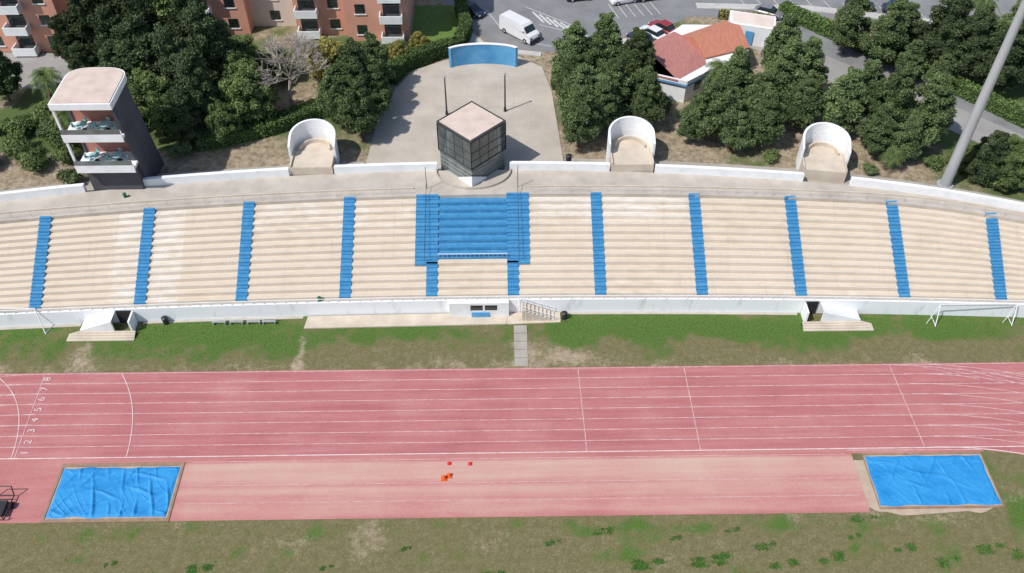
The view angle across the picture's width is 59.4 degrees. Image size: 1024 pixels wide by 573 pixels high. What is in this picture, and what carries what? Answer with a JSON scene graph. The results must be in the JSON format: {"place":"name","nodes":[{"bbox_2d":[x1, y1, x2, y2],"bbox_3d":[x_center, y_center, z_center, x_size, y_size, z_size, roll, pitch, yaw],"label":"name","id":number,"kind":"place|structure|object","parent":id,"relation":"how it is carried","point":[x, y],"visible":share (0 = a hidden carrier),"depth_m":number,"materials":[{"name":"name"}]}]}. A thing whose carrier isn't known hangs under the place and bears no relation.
{"place":"outdoors","nodes":[
{"label":"outdoors","id":0,"kind":"place"},
{"bbox_2d":[3,53,69,88],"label":"garden path","id":1,"kind":"structure","parent":0,"point":[31,63],"depth_m":117.17,"materials":[{"name":"concrete"}]},
{"bbox_2d":[0,0,75,56],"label":"apartment building","id":2,"kind":"structure","parent":0,"point":[25,30],"depth_m":116.20,"materials":[{"name":"paint"}]},
{"bbox_2d":[0,162,364,191],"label":"parapet wall","id":3,"kind":"structure","parent":0,"point":[89,186],"depth_m":101.42,"materials":[{"name":"white concrete"}]},
{"bbox_2d":[198,0,413,43],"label":"apartment building","id":4,"kind":"structure","parent":0,"point":[386,21],"depth_m":120.17,"materials":[{"name":"paint"}]},
{"bbox_2d":[304,313,506,328],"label":"pavement","id":5,"kind":"structure","parent":0,"point":[369,321],"depth_m":93.74,"materials":[{"name":"beige concrete"}]},
{"bbox_2d":[388,5,457,59],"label":"lawn","id":6,"kind":"structure","parent":0,"point":[433,22],"depth_m":124.80,"materials":[{"name":"green plant"}]},
{"bbox_2d":[366,56,562,170],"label":"plaza","id":7,"kind":"structure","parent":0,"point":[537,94],"depth_m":110.02,"materials":[{"name":"grey concrete"}]},
{"bbox_2d":[0,0,1023,572],"bbox_3d":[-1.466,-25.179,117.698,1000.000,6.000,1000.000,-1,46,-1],"label":"ground","id":8,"kind":"structure","parent":0,"point":[446,544],"depth_m":89.99,"materials":[{"name":"green plant"}]},
{"bbox_2d":[0,50,22,101],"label":"broadleaf tree","id":9,"kind":"object","parent":8,"relation":"on","point":[9,84],"visible":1,"depth_m":108.65,"materials":[{"name":"green plant"}]},
{"bbox_2d":[0,130,34,159],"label":"shrub","id":10,"kind":"object","parent":8,"relation":"on","point":[15,144],"visible":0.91,"depth_m":101.94,"materials":[{"name":"green plant"}]},
{"bbox_2d":[0,117,35,136],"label":"shrub","id":11,"kind":"object","parent":8,"relation":"on","point":[17,124],"visible":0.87,"depth_m":104.95,"materials":[{"name":"green plant"}]},
{"bbox_2d":[16,145,47,173],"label":"shrub","id":12,"kind":"object","parent":8,"relation":"on","point":[32,159],"visible":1,"depth_m":100.63,"materials":[{"name":"green plant"}]},
{"bbox_2d":[29,101,57,126],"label":"shrub","id":13,"kind":"object","parent":8,"relation":"on","point":[43,112],"visible":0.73,"depth_m":106.26,"materials":[{"name":"green plant"}]},
{"bbox_2d":[28,67,63,100],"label":"palm tree","id":14,"kind":"object","parent":8,"relation":"on","point":[41,75],"visible":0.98,"depth_m":108.02,"materials":[{"name":"green plant"}]},
{"bbox_2d":[46,14,79,62],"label":"broadleaf tree","id":15,"kind":"object","parent":8,"relation":"on","point":[61,37],"visible":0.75,"depth_m":113.16,"materials":[{"name":"green plant"}]},
{"bbox_2d":[59,0,102,50],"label":"broadleaf tree","id":16,"kind":"object","parent":8,"relation":"on","point":[79,16],"visible":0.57,"depth_m":112.02,"materials":[{"name":"green plant"}]},
{"bbox_2d":[67,40,98,70],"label":"broadleaf tree","id":17,"kind":"object","parent":8,"relation":"on","point":[79,52],"visible":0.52,"depth_m":108.31,"materials":[{"name":"green plant"}]},
{"bbox_2d":[88,5,121,64],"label":"broadleaf tree","id":18,"kind":"object","parent":8,"relation":"on","point":[103,20],"visible":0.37,"depth_m":107.71,"materials":[{"name":"green plant"}]},
{"bbox_2d":[48,67,163,190],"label":"viewing tower","id":19,"kind":"structure","parent":8,"relation":"on","point":[98,95],"depth_m":93.74,"materials":[{"name":"white paint"}]},
{"bbox_2d":[95,38,126,67],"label":"evergreen tree","id":20,"kind":"object","parent":8,"relation":"on","point":[106,56],"visible":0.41,"depth_m":105.63,"materials":[{"name":"green plant"}]},
{"bbox_2d":[109,13,159,86],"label":"evergreen tree","id":21,"kind":"object","parent":8,"relation":"on","point":[133,45],"visible":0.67,"depth_m":103.62,"materials":[{"name":"green plant"}]},
{"bbox_2d":[119,0,163,35],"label":"evergreen tree","id":22,"kind":"object","parent":8,"relation":"on","point":[134,7],"visible":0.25,"depth_m":106.81,"materials":[{"name":"green plant"}]},
{"bbox_2d":[127,67,175,136],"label":"evergreen tree","id":23,"kind":"object","parent":8,"relation":"on","point":[148,89],"visible":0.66,"depth_m":100.94,"materials":[{"name":"green plant"}]},
{"bbox_2d":[143,0,175,28],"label":"evergreen tree","id":24,"kind":"object","parent":8,"relation":"on","point":[162,9],"visible":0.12,"depth_m":111.46,"materials":[{"name":"green plant"}]},
{"bbox_2d":[146,22,186,88],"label":"evergreen tree","id":25,"kind":"object","parent":8,"relation":"on","point":[167,44],"visible":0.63,"depth_m":102.71,"materials":[{"name":"green plant"}]},
{"bbox_2d":[161,86,205,144],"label":"evergreen tree","id":26,"kind":"object","parent":8,"relation":"on","point":[186,115],"visible":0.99,"depth_m":101.34,"materials":[{"name":"green plant"}]},
{"bbox_2d":[167,0,220,59],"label":"evergreen tree","id":27,"kind":"object","parent":8,"relation":"on","point":[175,17],"visible":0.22,"depth_m":107.40,"materials":[{"name":"green plant"}]},
{"bbox_2d":[171,47,227,127],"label":"evergreen tree","id":28,"kind":"object","parent":8,"relation":"on","point":[191,74],"visible":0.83,"depth_m":101.94,"materials":[{"name":"green plant"}]},
{"bbox_2d":[179,0,240,96],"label":"evergreen tree","id":29,"kind":"object","parent":8,"relation":"on","point":[207,37],"visible":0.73,"depth_m":104.28,"materials":[{"name":"green plant"}]},
{"bbox_2d":[143,316,303,323],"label":"pavement edge","id":30,"kind":"object","parent":8,"relation":"on","point":[210,320],"visible":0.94,"depth_m":93.99,"materials":[{"name":"concrete"}]},
{"bbox_2d":[204,99,243,140],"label":"broadleaf tree","id":31,"kind":"object","parent":8,"relation":"on","point":[224,120],"visible":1,"depth_m":102.57,"materials":[{"name":"green plant"}]},
{"bbox_2d":[217,51,258,85],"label":"broadleaf tree","id":32,"kind":"object","parent":8,"relation":"on","point":[233,58],"visible":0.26,"depth_m":106.76,"materials":[{"name":"green plant"}]},
{"bbox_2d":[220,34,263,69],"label":"broadleaf tree","id":33,"kind":"object","parent":8,"relation":"on","point":[245,45],"visible":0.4,"depth_m":111.22,"materials":[{"name":"green plant"}]},
{"bbox_2d":[217,58,280,121],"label":"broadleaf tree","id":34,"kind":"object","parent":8,"relation":"on","point":[246,92],"visible":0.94,"depth_m":103.35,"materials":[{"name":"green plant"}]},
{"bbox_2d":[194,98,324,151],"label":"hedge","id":35,"kind":"object","parent":8,"relation":"on","point":[282,120],"visible":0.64,"depth_m":105.79,"materials":[{"name":"green plant"}]},
{"bbox_2d":[260,48,296,79],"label":"broadleaf tree","id":36,"kind":"object","parent":8,"relation":"on","point":[272,73],"visible":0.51,"depth_m":111.88,"materials":[{"name":"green plant"}]},
{"bbox_2d":[255,31,329,105],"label":"bare tree","id":37,"kind":"object","parent":8,"relation":"on","point":[298,54],"visible":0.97,"depth_m":104.74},
{"bbox_2d":[287,119,339,175],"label":"stair enclosure","id":38,"kind":"object","parent":8,"relation":"on","point":[312,146],"visible":1,"depth_m":101.47,"materials":[{"name":"white paint"}]},
{"bbox_2d":[305,36,342,84],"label":"yellow leaved tree","id":39,"kind":"object","parent":8,"relation":"on","point":[328,48],"visible":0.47,"depth_m":108.07,"materials":[{"name":"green plant"}]},
{"bbox_2d":[315,64,338,111],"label":"pine tree","id":40,"kind":"object","parent":8,"relation":"on","point":[326,83],"visible":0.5,"depth_m":104.57,"materials":[{"name":"green plant"}]},
{"bbox_2d":[322,75,352,125],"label":"pine tree","id":41,"kind":"object","parent":8,"relation":"on","point":[335,91],"visible":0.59,"depth_m":103.11,"materials":[{"name":"green plant"}]},
{"bbox_2d":[332,37,384,93],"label":"pine tree","id":42,"kind":"object","parent":8,"relation":"on","point":[352,61],"visible":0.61,"depth_m":103.67,"materials":[{"name":"green plant"}]},
{"bbox_2d":[334,78,383,140],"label":"pine tree","id":43,"kind":"object","parent":8,"relation":"on","point":[356,100],"visible":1,"depth_m":101.84,"materials":[{"name":"green plant"}]},
{"bbox_2d":[363,64,392,111],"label":"pine tree","id":44,"kind":"object","parent":8,"relation":"on","point":[382,94],"visible":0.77,"depth_m":105.60,"materials":[{"name":"green plant"}]},
{"bbox_2d":[361,31,395,82],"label":"pine tree","id":45,"kind":"object","parent":8,"relation":"on","point":[376,54],"visible":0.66,"depth_m":108.12,"materials":[{"name":"green plant"}]},
{"bbox_2d":[387,0,472,84],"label":"hedge","id":46,"kind":"object","parent":8,"relation":"on","point":[402,65],"visible":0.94,"depth_m":116.93,"materials":[{"name":"green plant"}]},
{"bbox_2d":[436,101,505,186],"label":"glazed box tower","id":47,"kind":"structure","parent":8,"relation":"on","point":[471,136],"depth_m":97.69,"materials":[{"name":"grey glass"}]},
{"bbox_2d":[448,42,517,67],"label":"curved blue wall","id":48,"kind":"structure","parent":8,"relation":"on","point":[482,53],"depth_m":115.86,"materials":[{"name":"paint"}]},
{"bbox_2d":[0,447,983,522],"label":"runway","id":49,"kind":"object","parent":8,"relation":"on","point":[267,480],"visible":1,"depth_m":80.28,"materials":[{"name":"red rubber"}]},
{"bbox_2d":[40,462,184,522],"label":"sand pit","id":50,"kind":"object","parent":49,"relation":"on","point":[109,492],"visible":1,"depth_m":79.55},
{"bbox_2d":[0,313,1022,572],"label":"grass tufts","id":51,"kind":"object","parent":8,"relation":"on","point":[508,349],"visible":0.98,"depth_m":92.25,"materials":[{"name":"green plant"}]},
{"bbox_2d":[0,161,1023,341],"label":"grandstand","id":52,"kind":"object","parent":8,"relation":"on","point":[537,240],"visible":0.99,"depth_m":95.75,"materials":[{"name":"beige concrete"}]},
{"bbox_2d":[103,514,1023,572],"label":"weeds","id":53,"kind":"object","parent":8,"relation":"on","point":[699,564],"visible":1,"depth_m":75.36,"materials":[{"name":"green plant"}]},
{"bbox_2d":[549,20,592,79],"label":"pine tree","id":54,"kind":"object","parent":8,"relation":"on","point":[574,39],"visible":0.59,"depth_m":108.00,"materials":[{"name":"green plant"}]},
{"bbox_2d":[554,53,590,98],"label":"pine tree","id":55,"kind":"object","parent":8,"relation":"on","point":[574,60],"visible":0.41,"depth_m":105.62,"materials":[{"name":"green plant"}]},
{"bbox_2d":[559,84,603,147],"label":"pine tree","id":56,"kind":"object","parent":8,"relation":"on","point":[578,128],"visible":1,"depth_m":100.88,"materials":[{"name":"green plant"}]},
{"bbox_2d":[557,62,611,116],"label":"pine tree","id":57,"kind":"object","parent":8,"relation":"on","point":[580,75],"visible":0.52,"depth_m":102.30,"materials":[{"name":"green plant"}]},
{"bbox_2d":[582,35,610,70],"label":"pine tree","id":58,"kind":"object","parent":8,"relation":"on","point":[596,56],"visible":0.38,"depth_m":105.30,"materials":[{"name":"green plant"}]},
{"bbox_2d":[589,73,622,133],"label":"pine tree","id":59,"kind":"object","parent":8,"relation":"on","point":[604,92],"visible":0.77,"depth_m":102.49,"materials":[{"name":"green plant"}]},
{"bbox_2d":[587,12,624,64],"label":"pine tree","id":60,"kind":"object","parent":8,"relation":"on","point":[607,31],"visible":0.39,"depth_m":108.83,"materials":[{"name":"green plant"}]},
{"bbox_2d":[595,57,636,118],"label":"pine tree","id":61,"kind":"object","parent":8,"relation":"on","point":[621,80],"visible":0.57,"depth_m":104.25,"materials":[{"name":"green plant"}]},
{"bbox_2d":[606,116,655,172],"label":"stair enclosure","id":62,"kind":"object","parent":8,"relation":"on","point":[631,142],"visible":1,"depth_m":101.86,"materials":[{"name":"white paint"}]},
{"bbox_2d":[616,26,656,73],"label":"pine tree","id":63,"kind":"object","parent":8,"relation":"on","point":[640,51],"visible":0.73,"depth_m":107.97,"materials":[{"name":"green plant"}]},
{"bbox_2d":[629,72,668,123],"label":"pine tree","id":64,"kind":"object","parent":8,"relation":"on","point":[649,103],"visible":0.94,"depth_m":104.02,"materials":[{"name":"green plant"}]},
{"bbox_2d":[567,312,796,314],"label":"pavement edge","id":65,"kind":"object","parent":8,"relation":"on","point":[750,313],"visible":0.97,"depth_m":94.63,"materials":[{"name":"concrete"}]},
{"bbox_2d":[676,94,710,142],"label":"pine tree","id":66,"kind":"object","parent":8,"relation":"on","point":[692,112],"visible":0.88,"depth_m":102.30,"materials":[{"name":"green plant"}]},
{"bbox_2d":[653,21,749,102],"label":"red roofed building","id":67,"kind":"structure","parent":8,"relation":"on","point":[685,54],"depth_m":112.58,"materials":[{"name":"red tile"}]},
{"bbox_2d":[693,76,741,141],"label":"pine tree","id":68,"kind":"object","parent":8,"relation":"on","point":[722,100],"visible":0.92,"depth_m":100.69,"materials":[{"name":"green plant"}]},
{"bbox_2d":[709,45,755,101],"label":"pine tree","id":69,"kind":"object","parent":8,"relation":"on","point":[740,75],"visible":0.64,"depth_m":104.93,"materials":[{"name":"green plant"}]},
{"bbox_2d":[719,111,755,153],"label":"pine tree","id":70,"kind":"object","parent":8,"relation":"on","point":[741,126],"visible":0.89,"depth_m":101.23,"materials":[{"name":"green plant"}]},
{"bbox_2d":[728,10,775,46],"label":"white annex building","id":71,"kind":"structure","parent":8,"relation":"on","point":[757,29],"depth_m":119.39,"materials":[{"name":"paint"}]},
{"bbox_2d":[738,70,785,112],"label":"pine tree","id":72,"kind":"object","parent":8,"relation":"on","point":[755,91],"visible":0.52,"depth_m":103.06,"materials":[{"name":"green plant"}]},
{"bbox_2d":[746,89,786,146],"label":"pine tree","id":73,"kind":"object","parent":8,"relation":"on","point":[767,116],"visible":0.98,"depth_m":101.13,"materials":[{"name":"green plant"}]},
{"bbox_2d":[760,12,803,65],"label":"pine tree","id":74,"kind":"object","parent":8,"relation":"on","point":[785,30],"visible":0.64,"depth_m":109.30,"materials":[{"name":"green plant"}]},
{"bbox_2d":[755,35,810,100],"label":"pine tree","id":75,"kind":"object","parent":8,"relation":"on","point":[783,68],"visible":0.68,"depth_m":105.18,"materials":[{"name":"green plant"}]},
{"bbox_2d":[780,74,824,129],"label":"pine tree","id":76,"kind":"object","parent":8,"relation":"on","point":[802,99],"visible":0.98,"depth_m":103.66,"materials":[{"name":"green plant"}]},
{"bbox_2d":[795,36,829,96],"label":"pine tree","id":77,"kind":"object","parent":8,"relation":"on","point":[817,71],"visible":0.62,"depth_m":105.94,"materials":[{"name":"green plant"}]},
{"bbox_2d":[796,122,850,182],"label":"stair enclosure","id":78,"kind":"object","parent":8,"relation":"on","point":[824,153],"visible":1,"depth_m":100.96,"materials":[{"name":"white paint"}]},
{"bbox_2d":[820,66,868,132],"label":"pine tree","id":79,"kind":"object","parent":8,"relation":"on","point":[847,94],"visible":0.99,"depth_m":102.37,"materials":[{"name":"green plant"}]},
{"bbox_2d":[829,0,873,53],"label":"evergreen tree","id":80,"kind":"object","parent":8,"relation":"on","point":[848,25],"visible":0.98,"depth_m":115.08,"materials":[{"name":"green plant"}]},
{"bbox_2d":[861,59,885,115],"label":"pine tree","id":81,"kind":"object","parent":8,"relation":"on","point":[873,71],"visible":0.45,"depth_m":103.61,"materials":[{"name":"green plant"}]},
{"bbox_2d":[854,101,899,154],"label":"pine tree","id":82,"kind":"object","parent":8,"relation":"on","point":[875,131],"visible":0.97,"depth_m":100.41,"materials":[{"name":"green plant"}]},
{"bbox_2d":[858,0,910,61],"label":"evergreen tree","id":83,"kind":"object","parent":8,"relation":"on","point":[889,30],"visible":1,"depth_m":111.86,"materials":[{"name":"green plant"}]},
{"bbox_2d":[865,65,917,123],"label":"pine tree","id":84,"kind":"object","parent":8,"relation":"on","point":[897,89],"visible":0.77,"depth_m":101.30,"materials":[{"name":"green plant"}]},
{"bbox_2d":[878,146,905,170],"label":"bush","id":85,"kind":"object","parent":8,"relation":"on","point":[891,155],"visible":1,"depth_m":100.37,"materials":[{"name":"green plant"}]},
{"bbox_2d":[778,0,1023,128],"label":"hedge","id":86,"kind":"object","parent":8,"relation":"on","point":[1007,110],"visible":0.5,"depth_m":111.74,"materials":[{"name":"green plant"}]},
{"bbox_2d":[886,114,931,158],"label":"pine tree","id":87,"kind":"object","parent":8,"relation":"on","point":[909,138],"visible":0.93,"depth_m":100.15,"materials":[{"name":"green plant"}]},
{"bbox_2d":[895,1,922,51],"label":"evergreen tree","id":88,"kind":"object","parent":8,"relation":"on","point":[914,13],"visible":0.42,"depth_m":114.19,"materials":[{"name":"green plant"}]},
{"bbox_2d":[895,39,927,75],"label":"evergreen tree","id":89,"kind":"object","parent":8,"relation":"on","point":[912,56],"visible":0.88,"depth_m":111.52,"materials":[{"name":"green plant"}]},
{"bbox_2d":[854,460,991,514],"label":"sand surround","id":90,"kind":"object","parent":8,"relation":"on","point":[870,496],"visible":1,"depth_m":78.62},
{"bbox_2d":[861,452,1004,508],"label":"sand pit","id":91,"kind":"object","parent":90,"relation":"on","point":[924,480],"visible":1,"depth_m":80.44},
{"bbox_2d":[898,71,957,142],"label":"pine tree","id":92,"kind":"object","parent":8,"relation":"on","point":[937,99],"visible":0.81,"depth_m":100.48,"materials":[{"name":"green plant"}]},
{"bbox_2d":[921,53,956,83],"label":"evergreen tree","id":93,"kind":"object","parent":8,"relation":"on","point":[946,63],"visible":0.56,"depth_m":109.86,"materials":[{"name":"green plant"}]},
{"bbox_2d":[916,0,975,62],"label":"evergreen tree","id":94,"kind":"object","parent":8,"relation":"on","point":[948,19],"visible":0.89,"depth_m":111.11,"materials":[{"name":"green plant"}]},
{"bbox_2d":[940,6,997,76],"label":"evergreen tree","id":95,"kind":"object","parent":8,"relation":"on","point":[975,44],"visible":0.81,"depth_m":109.68,"materials":[{"name":"green plant"}]},
{"bbox_2d":[936,0,1023,188],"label":"floodlight mast","id":96,"kind":"object","parent":8,"relation":"on","point":[950,171],"visible":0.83,"depth_m":91.78,"materials":[{"name":"metal"}]},
{"bbox_2d":[964,129,1010,184],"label":"broadleaf tree","id":97,"kind":"object","parent":8,"relation":"on","point":[983,157],"visible":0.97,"depth_m":97.65,"materials":[{"name":"green plant"}]},
{"bbox_2d":[972,22,1023,93],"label":"evergreen tree","id":98,"kind":"object","parent":8,"relation":"on","point":[1011,75],"visible":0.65,"depth_m":108.07,"materials":[{"name":"green plant"}]},
{"bbox_2d":[984,150,1023,191],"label":"broadleaf tree","id":99,"kind":"object","parent":8,"relation":"on","point":[1011,172],"visible":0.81,"depth_m":97.22,"materials":[{"name":"green plant"}]},
{"bbox_2d":[0,362,1023,458],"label":"running track","id":100,"kind":"structure","parent":0,"point":[733,384],"depth_m":85.95,"materials":[{"name":"red rubber"}]},
{"bbox_2d":[0,363,1023,503],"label":"track markings","id":101,"kind":"object","parent":100,"relation":"on","point":[132,413],"visible":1,"depth_m":85.36,"materials":[{"name":"paint"}]},
{"bbox_2d":[514,325,527,365],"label":"path","id":102,"kind":"structure","parent":0,"point":[520,337],"depth_m":91.57,"materials":[{"name":"grey concrete"}]},
{"bbox_2d":[443,0,1023,135],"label":"road","id":103,"kind":"structure","parent":0,"point":[585,13],"depth_m":125.97,"materials":[{"name":"grey asphalt"}]},
{"bbox_2d":[499,10,540,43],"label":"delivery van","id":104,"kind":"object","parent":103,"relation":"on","point":[523,29],"visible":1,"depth_m":120.47,"materials":[{"name":"white paint"}]},
{"bbox_2d":[565,158,1023,202],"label":"parapet wall","id":105,"kind":"structure","parent":0,"point":[848,178],"depth_m":101.79,"materials":[{"name":"white concrete"}]},
{"bbox_2d":[696,3,931,21],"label":"kerbed pavement","id":106,"kind":"structure","parent":0,"point":[752,7],"depth_m":127.31,"materials":[{"name":"grey concrete"}]},
{"bbox_2d":[750,45,1023,144],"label":"path","id":107,"kind":"structure","parent":0,"point":[984,127],"depth_m":108.69,"materials":[{"name":"concrete"}]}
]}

